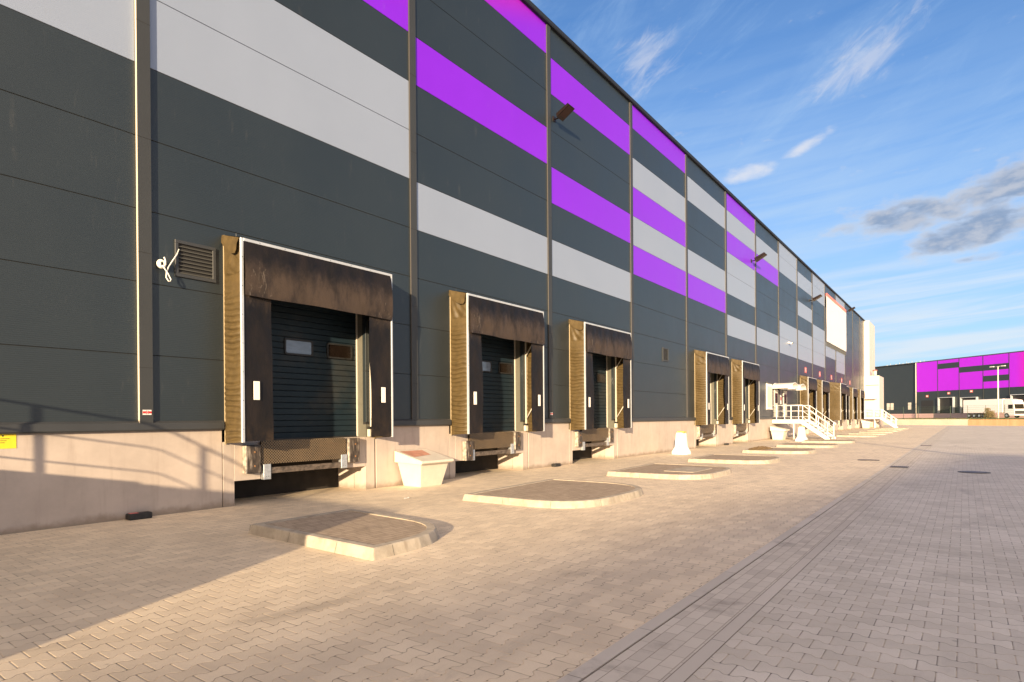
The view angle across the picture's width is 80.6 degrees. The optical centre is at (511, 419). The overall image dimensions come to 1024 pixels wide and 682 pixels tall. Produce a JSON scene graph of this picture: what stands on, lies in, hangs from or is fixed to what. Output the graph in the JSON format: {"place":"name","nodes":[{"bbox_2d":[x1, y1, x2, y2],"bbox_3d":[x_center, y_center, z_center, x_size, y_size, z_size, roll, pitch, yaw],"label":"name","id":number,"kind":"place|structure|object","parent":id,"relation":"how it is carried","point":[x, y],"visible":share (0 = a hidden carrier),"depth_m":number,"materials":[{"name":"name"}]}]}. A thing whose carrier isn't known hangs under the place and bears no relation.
{"place":"outdoors","nodes":[
{"label":"outdoors","id":0,"kind":"place"},
{"bbox_2d":[248,509,438,560],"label":"kerbed island","id":1,"kind":"structure","parent":0,"point":[370,536],"depth_m":7.75,"materials":[{"name":"concrete"}]},
{"bbox_2d":[0,418,1023,681],"bbox_3d":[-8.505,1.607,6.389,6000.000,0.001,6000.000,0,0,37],"label":"ground","id":2,"kind":"structure","parent":0,"point":[914,572],"depth_m":5.76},
{"bbox_2d":[126,511,151,520],"bbox_3d":[-5.946,1.530,9.619,0.160,0.103,0.340,0,0,37],"label":"bait box","id":3,"kind":"object","parent":2,"relation":"on","point":[139,515],"visible":1,"depth_m":9.55,"materials":[{"name":"black plastic"}]},
{"bbox_2d":[395,449,453,486],"bbox_3d":[-2.058,1.133,14.200,0.910,0.820,1.040,0,0,37],"label":"grit bin","id":4,"kind":"object","parent":2,"relation":"on","point":[422,467],"visible":1,"depth_m":13.97,"materials":[{"name":"plastic"}]},
{"bbox_2d":[0,0,864,534],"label":"warehouse","id":5,"kind":"structure","parent":2,"relation":"on","point":[428,154],"depth_m":13.05,"materials":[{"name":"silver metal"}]},
{"bbox_2d":[0,434,15,448],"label":"warning sign","id":6,"kind":"object","parent":5,"relation":"attached to","point":[7,441],"visible":1,"depth_m":8.39,"materials":[{"name":"yellow plastic"}]},
{"bbox_2d":[143,410,151,414],"bbox_3d":[-5.906,-0.119,9.764,0.007,0.080,0.130,0,0,37],"label":"hydrant sticker","id":7,"kind":"object","parent":5,"relation":"attached to","point":[147,412],"visible":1,"depth_m":9.77,"materials":[{"name":"white"}]},
{"bbox_2d":[174,239,215,282],"bbox_3d":[-5.473,-2.734,10.438,0.035,0.620,0.690,0,0,37],"label":"louvred vent","id":8,"kind":"object","parent":5,"relation":"attached to","point":[194,261],"visible":1,"depth_m":10.43,"materials":[{"name":"metal"}]},
{"bbox_2d":[156,249,179,281],"bbox_3d":[-5.703,-2.585,10.033,0.112,0.602,0.374,0,0,37],"label":"coiled cable","id":9,"kind":"object","parent":8,"relation":"hanging from","point":[159,265],"visible":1,"depth_m":9.96,"materials":[{"name":"white plastic"}]},
{"bbox_2d":[284,338,312,356],"bbox_3d":[-4.382,-1.486,12.398,0.038,0.330,0.670,0,0,37],"label":"door window","id":10,"kind":"structure","parent":5,"relation":"in","point":[299,347],"depth_m":12.39,"materials":[{"name":"grey glass"}]},
{"bbox_2d":[242,438,359,479],"bbox_3d":[-4.293,0.758,12.235,0.534,0.732,2.602,0,0,37],"label":"dock leveller","id":11,"kind":"object","parent":5,"relation":"attached to","point":[262,457],"visible":1,"depth_m":11.96,"materials":[{"name":"metal"}]},
{"bbox_2d":[221,235,392,443],"bbox_3d":[-3.895,-1.449,12.001,0.672,3.760,3.531,0,0,37],"label":"dock shelter","id":12,"kind":"object","parent":5,"relation":"attached to","point":[258,276],"visible":1,"depth_m":10.92,"materials":[{"name":"fabric"}]},
{"bbox_2d":[271,299,356,439],"bbox_3d":[-4.396,-1.181,12.417,0.060,3.150,2.970,0,0,37],"label":"dock door","id":13,"kind":"structure","parent":5,"relation":"in","point":[314,396],"depth_m":12.68,"materials":[{"name":"metal"}]},
{"bbox_2d":[326,343,352,359],"bbox_3d":[-3.776,-1.492,13.206,0.038,0.330,0.670,0,0,37],"label":"door window","id":14,"kind":"structure","parent":5,"relation":"in","point":[333,350],"depth_m":13.18,"materials":[{"name":"brown glass"}]},
{"bbox_2d":[482,360,491,372],"bbox_3d":[-0.800,-1.523,17.174,0.038,0.330,0.670,0,0,37],"label":"door window","id":15,"kind":"structure","parent":5,"relation":"in","point":[487,365],"depth_m":17.29,"materials":[{"name":"grey glass"}]},
{"bbox_2d":[463,432,520,460],"bbox_3d":[-0.674,0.721,17.045,0.554,0.732,2.502,0,0,37],"label":"dock leveller","id":16,"kind":"object","parent":5,"relation":"attached to","point":[511,441],"visible":0.98,"depth_m":16.80,"materials":[{"name":"metal"}]},
{"bbox_2d":[449,290,544,434],"bbox_3d":[-0.313,-1.485,16.776,0.675,3.760,3.532,0,0,37],"label":"dock shelter","id":17,"kind":"object","parent":5,"relation":"attached to","point":[473,317],"visible":1,"depth_m":15.65,"materials":[{"name":"fabric"}]},
{"bbox_2d":[481,334,514,431],"bbox_3d":[-0.814,-1.218,17.193,0.060,3.150,2.970,0,0,37],"label":"dock door","id":18,"kind":"structure","parent":5,"relation":"in","point":[498,389],"depth_m":17.69,"materials":[{"name":"metal"}]},
{"bbox_2d":[498,362,512,373],"bbox_3d":[-0.195,-1.529,17.982,0.038,0.330,0.670,0,0,37],"label":"door window","id":19,"kind":"structure","parent":5,"relation":"in","point":[503,368],"depth_m":17.98,"materials":[{"name":"brown glass"}]},
{"bbox_2d":[553,103,574,121],"bbox_3d":[1.640,-9.883,19.442,0.680,0.346,0.378,0,0,37],"label":"floodlight","id":20,"kind":"object","parent":5,"relation":"attached to","point":[564,112],"visible":1,"depth_m":19.36,"materials":[{"name":"brown metal"}]},
{"bbox_2d":[575,428,613,449],"bbox_3d":[2.827,0.685,21.732,0.534,0.732,2.602,0,0,37],"label":"dock leveller","id":21,"kind":"object","parent":5,"relation":"attached to","point":[582,437],"visible":0.98,"depth_m":21.50,"materials":[{"name":"metal"}]},
{"bbox_2d":[592,353,606,427],"bbox_3d":[2.725,-1.254,21.914,0.060,3.150,2.970,0,0,37],"label":"dock door","id":22,"kind":"structure","parent":5,"relation":"in","point":[599,360],"depth_m":22.64,"materials":[{"name":"metal"}]},
{"bbox_2d":[569,319,631,430],"bbox_3d":[3.226,-1.521,21.497,0.675,3.760,3.532,0,0,37],"label":"dock shelter","id":23,"kind":"object","parent":5,"relation":"attached to","point":[586,340],"visible":1,"depth_m":20.34,"materials":[{"name":"beige plastic"}]},
{"bbox_2d":[596,373,605,382],"bbox_3d":[3.345,-1.565,22.703,0.038,0.330,0.670,0,0,37],"label":"door window","id":24,"kind":"structure","parent":5,"relation":"in","point":[601,378],"depth_m":22.69,"materials":[{"name":"brown glass"}]},
{"bbox_2d":[662,347,668,361],"bbox_3d":[6.839,-2.899,26.860,0.035,0.600,0.620,0,0,37],"label":"louvred vent","id":25,"kind":"object","parent":5,"relation":"attached to","point":[665,354],"visible":1,"depth_m":26.88,"materials":[{"name":"metal"}]},
{"bbox_2d":[697,424,716,438],"bbox_3d":[9.911,0.613,31.181,0.534,0.732,2.602,0,0,37],"label":"dock leveller","id":26,"kind":"object","parent":5,"relation":"attached to","point":[708,428],"visible":0.96,"depth_m":30.93,"materials":[{"name":"metal"}]},
{"bbox_2d":[694,350,729,425],"bbox_3d":[10.310,-1.593,30.947,0.672,3.760,3.531,0,0,37],"label":"dock shelter","id":27,"kind":"object","parent":5,"relation":"attached to","point":[707,364],"visible":1,"depth_m":29.77,"materials":[{"name":"black fabric"}]},
{"bbox_2d":[734,423,748,435],"bbox_3d":[13.481,0.577,35.941,0.534,0.732,2.602,0,0,37],"label":"dock leveller","id":28,"kind":"object","parent":5,"relation":"attached to","point":[742,427],"visible":0.96,"depth_m":35.73,"materials":[{"name":"metal"}]},
{"bbox_2d":[731,359,759,423],"bbox_3d":[13.880,-1.630,35.706,0.675,3.760,3.532,0,0,37],"label":"dock shelter","id":29,"kind":"object","parent":5,"relation":"attached to","point":[743,370],"visible":1,"depth_m":34.53,"materials":[{"name":"beige plastic"}]},
{"bbox_2d":[751,252,766,262],"bbox_3d":[15.348,-10.085,37.535,0.910,0.470,0.506,0,0,37],"label":"floodlight","id":30,"kind":"object","parent":5,"relation":"attached to","point":[760,257],"visible":1,"depth_m":37.38,"materials":[{"name":"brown metal"}]},
{"bbox_2d":[766,382,772,409],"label":"roller window","id":31,"kind":"structure","parent":5,"relation":"in","point":[768,384],"depth_m":41.00,"materials":[{"name":"white paint"}]},
{"bbox_2d":[774,389,777,416],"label":"personnel door","id":32,"kind":"structure","parent":5,"relation":"in","point":[775,391],"depth_m":42.33,"materials":[{"name":"white metal"}]},
{"bbox_2d":[783,391,786,416],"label":"personnel door","id":33,"kind":"structure","parent":5,"relation":"in","point":[784,392],"depth_m":44.69,"materials":[{"name":"white metal"}]},
{"bbox_2d":[772,382,798,388],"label":"door canopy","id":34,"kind":"object","parent":5,"relation":"attached to","point":[794,385],"visible":1,"depth_m":41.71,"materials":[{"name":"white metal"}]},
{"bbox_2d":[781,384,805,390],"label":"door canopy","id":35,"kind":"object","parent":5,"relation":"attached to","point":[801,386],"visible":0.6,"depth_m":44.40,"materials":[{"name":"white metal"}]},
{"bbox_2d":[800,375,816,420],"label":"dock shelter","id":36,"kind":"object","parent":5,"relation":"attached to","point":[808,395],"visible":0.89,"depth_m":48.94,"materials":[{"name":"black fabric"}]},
{"bbox_2d":[809,294,821,301],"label":"floodlight","id":37,"kind":"object","parent":5,"relation":"attached to","point":[817,297],"visible":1,"depth_m":51.59,"materials":[{"name":"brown metal"}]},
{"bbox_2d":[817,379,829,420],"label":"dock shelter","id":38,"kind":"object","parent":5,"relation":"attached to","point":[823,392],"visible":0.91,"depth_m":53.64,"materials":[{"name":"black fabric"}]},
{"bbox_2d":[826,293,845,354],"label":"wall banner","id":39,"kind":"object","parent":5,"relation":"attached to","point":[836,321],"depth_m":62.10,"materials":[{"name":"white fabric"}]},
{"bbox_2d":[829,382,846,419],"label":"dock shelter","id":40,"kind":"object","parent":5,"relation":"attached to","point":[838,400],"visible":0.9,"depth_m":58.43,"materials":[{"name":"fabric"}]},
{"bbox_2d":[838,420,843,426],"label":"dock leveller","id":41,"kind":"object","parent":5,"relation":"attached to","point":[840,422],"visible":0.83,"depth_m":64.32,"materials":[{"name":"metal"}]},
{"bbox_2d":[847,386,849,419],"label":"dock shelter","id":42,"kind":"object","parent":5,"relation":"attached to","point":[848,395],"visible":0.25,"depth_m":65.64,"materials":[{"name":"black fabric"}]},
{"bbox_2d":[848,387,857,419],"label":"dock shelter","id":43,"kind":"object","parent":5,"relation":"attached to","point":[853,411],"visible":0.86,"depth_m":68.50,"materials":[{"name":"black fabric"}]},
{"bbox_2d":[857,389,864,418],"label":"dock shelter","id":44,"kind":"object","parent":5,"relation":"attached to","point":[860,403],"visible":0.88,"depth_m":73.26,"materials":[{"name":"black fabric"}]},
{"bbox_2d":[551,463,560,466],"bbox_3d":[1.418,1.456,19.408,0.160,0.100,0.340,0,0,37],"label":"bait box","id":45,"kind":"object","parent":2,"relation":"on","point":[555,464],"visible":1,"depth_m":19.33,"materials":[{"name":"black plastic"}]},
{"bbox_2d":[672,431,690,454],"bbox_3d":[7.146,0.974,25.468,0.660,0.955,0.426,0,0,37],"label":"concrete barrier","id":46,"kind":"object","parent":2,"relation":"on","point":[681,446],"visible":0.98,"depth_m":25.32,"materials":[{"name":"white concrete"}]},
{"bbox_2d":[556,479,870,681],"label":"kerb line","id":47,"kind":"object","parent":2,"relation":"on","point":[585,669],"visible":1,"depth_m":4.87,"materials":[{"name":"concrete"}]},
{"bbox_2d":[580,426,951,681],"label":"drainage strip","id":48,"kind":"object","parent":2,"relation":"on","point":[685,644],"visible":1,"depth_m":5.00,"materials":[{"name":"concrete"}]},
{"bbox_2d":[889,466,908,467],"bbox_3d":[11.678,1.435,18.190,0.460,0.036,0.700,0,0,37],"label":"drain grate","id":49,"kind":"object","parent":48,"relation":"on","point":[898,466],"visible":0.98,"depth_m":18.14,"materials":[{"name":"metal"}]},
{"bbox_2d":[770,426,789,439],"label":"grit bin","id":50,"kind":"object","parent":2,"relation":"on","point":[778,433],"visible":1,"depth_m":40.43,"materials":[{"name":"plastic"}]},
{"bbox_2d":[795,426,807,440],"bbox_3d":[18.150,0.867,37.777,0.660,0.955,0.426,0,0,37],"label":"concrete barrier","id":51,"kind":"object","parent":2,"relation":"on","point":[801,434],"visible":0.95,"depth_m":37.63,"materials":[{"name":"white concrete"}]},
{"bbox_2d":[861,420,872,427],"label":"grit bin","id":52,"kind":"object","parent":2,"relation":"on","point":[866,424],"visible":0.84,"depth_m":76.31,"materials":[{"name":"plastic"}]},
{"bbox_2d":[858,459,879,460],"bbox_3d":[12.492,1.413,21.142,0.680,0.016,0.680,0,0,37],"label":"manhole cover","id":53,"kind":"object","parent":2,"relation":"on","point":[868,460],"visible":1,"depth_m":20.98,"materials":[{"name":"metal"}]},
{"bbox_2d":[864,321,883,427],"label":"end block","id":54,"kind":"structure","parent":2,"relation":"on","point":[874,389],"depth_m":80.06,"materials":[{"name":"metal"}]},
{"bbox_2d":[883,419,967,424],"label":"retaining wall","id":55,"kind":"structure","parent":2,"relation":"on","point":[932,421],"depth_m":95.81,"materials":[{"name":"concrete"}]},
{"bbox_2d":[958,471,990,473],"bbox_3d":[12.533,1.423,16.362,0.720,0.016,0.720,0,0,37],"label":"manhole cover","id":56,"kind":"object","parent":2,"relation":"on","point":[977,472],"visible":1,"depth_m":16.20,"materials":[{"name":"metal"}]},
{"bbox_2d":[968,419,1023,425],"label":"brick retaining wall","id":57,"kind":"structure","parent":2,"relation":"on","point":[996,422],"depth_m":86.93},
{"bbox_2d":[463,479,642,508],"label":"kerbed island","id":58,"kind":"structure","parent":0,"point":[560,493],"depth_m":11.50,"materials":[{"name":"concrete"}]},
{"bbox_2d":[606,463,731,479],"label":"kerbed island","id":59,"kind":"structure","parent":0,"point":[673,471],"depth_m":16.07,"materials":[{"name":"concrete"}]},
{"bbox_2d":[687,454,780,463],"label":"kerbed island","id":60,"kind":"structure","parent":0,"point":[734,459],"depth_m":20.69,"materials":[{"name":"concrete"}]},
{"bbox_2d":[530,0,1023,366],"label":"sky","id":61,"kind":"structure","parent":0,"point":[881,141],"materials":[{"name":"blue"}]},
{"bbox_2d":[742,447,815,453],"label":"kerbed island","id":62,"kind":"structure","parent":0,"point":[777,450],"depth_m":25.62,"materials":[{"name":"concrete"}]},
{"bbox_2d":[748,446,772,449],"bbox_3d":[11.170,1.241,27.131,0.900,0.124,2.400,0,0,37],"label":"leaf heap","id":63,"kind":"object","parent":62,"relation":"on","point":[760,448],"visible":0.99,"depth_m":26.69,"materials":[{"name":"brown plant"}]},
{"bbox_2d":[772,405,835,438],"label":"steel staircase","id":64,"kind":"structure","parent":0,"point":[805,422],"depth_m":41.08,"materials":[{"name":"white metal"}]},
{"bbox_2d":[776,442,838,447],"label":"kerbed island","id":65,"kind":"structure","parent":0,"point":[814,445],"depth_m":30.43,"materials":[{"name":"concrete"}]},
{"bbox_2d":[801,439,855,442],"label":"kerbed island","id":66,"kind":"structure","parent":0,"point":[827,441],"depth_m":35.35,"materials":[{"name":"concrete"}]},
{"bbox_2d":[836,434,878,436],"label":"kerbed island","id":67,"kind":"structure","parent":0,"point":[854,435],"depth_m":44.67,"materials":[{"name":"concrete"}]},
{"bbox_2d":[849,432,886,434],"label":"kerbed island","id":68,"kind":"structure","parent":0,"point":[870,433],"depth_m":49.06,"materials":[{"name":"concrete"}]},
{"bbox_2d":[859,431,893,432],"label":"kerbed island","id":69,"kind":"structure","parent":0,"point":[876,432],"depth_m":54.75,"materials":[{"name":"concrete"}]},
{"bbox_2d":[864,409,897,427],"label":"steel staircase","id":70,"kind":"structure","parent":0,"point":[884,419],"depth_m":77.73,"materials":[{"name":"white metal"}]},
{"bbox_2d":[867,430,898,431],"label":"kerbed island","id":71,"kind":"structure","parent":0,"point":[884,430],"depth_m":58.80,"materials":[{"name":"concrete"}]},
{"bbox_2d":[875,351,1023,417],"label":"distant hall","id":72,"kind":"structure","parent":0,"point":[937,385],"depth_m":145.81,"materials":[{"name":"purple metal"}]},
{"bbox_2d":[921,400,932,413],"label":"loading door","id":73,"kind":"structure","parent":72,"relation":"in","point":[924,409],"depth_m":152.11,"materials":[{"name":"grey metal"}]},
{"bbox_2d":[938,397,954,412],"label":"loading door","id":74,"kind":"structure","parent":72,"relation":"in","point":[946,402],"depth_m":146.61,"materials":[{"name":"metal"}]},
{"bbox_2d":[960,397,977,412],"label":"loading door","id":75,"kind":"structure","parent":72,"relation":"in","point":[961,398],"depth_m":142.17,"materials":[{"name":"white metal"}]},
{"bbox_2d":[1010,394,1023,401],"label":"loading door","id":76,"kind":"structure","parent":72,"relation":"in","point":[1014,396],"depth_m":129.66,"materials":[{"name":"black metal"}]},
{"bbox_2d":[888,417,1021,418],"bbox_3d":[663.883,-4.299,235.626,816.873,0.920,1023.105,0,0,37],"label":"terrain","id":77,"kind":"structure","parent":0,"point":[947,418],"depth_m":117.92,"materials":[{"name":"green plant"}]},
{"bbox_2d":[885,404,1023,418],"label":"fence","id":78,"kind":"object","parent":77,"relation":"on","point":[950,411],"visible":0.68,"depth_m":92.50,"materials":[{"name":"grey metal"}]},
{"bbox_2d":[984,408,991,418],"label":"shrub","id":79,"kind":"object","parent":77,"relation":"on","point":[986,414],"visible":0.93,"depth_m":91.87,"materials":[{"name":"brown plant"}]},
{"bbox_2d":[988,410,996,418],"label":"shrub","id":80,"kind":"object","parent":77,"relation":"on","point":[993,414],"visible":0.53,"depth_m":92.86,"materials":[{"name":"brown plant"}]},
{"bbox_2d":[963,399,1023,417],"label":"white lorry","id":81,"kind":"object","parent":77,"relation":"on","point":[1013,407],"visible":0.76,"depth_m":128.07,"materials":[{"name":"white paint"}]},
{"bbox_2d":[991,365,1005,417],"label":"lamp post","id":82,"kind":"object","parent":77,"relation":"on","point":[997,389],"visible":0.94,"depth_m":117.99,"materials":[{"name":"white metal"}]}
]}

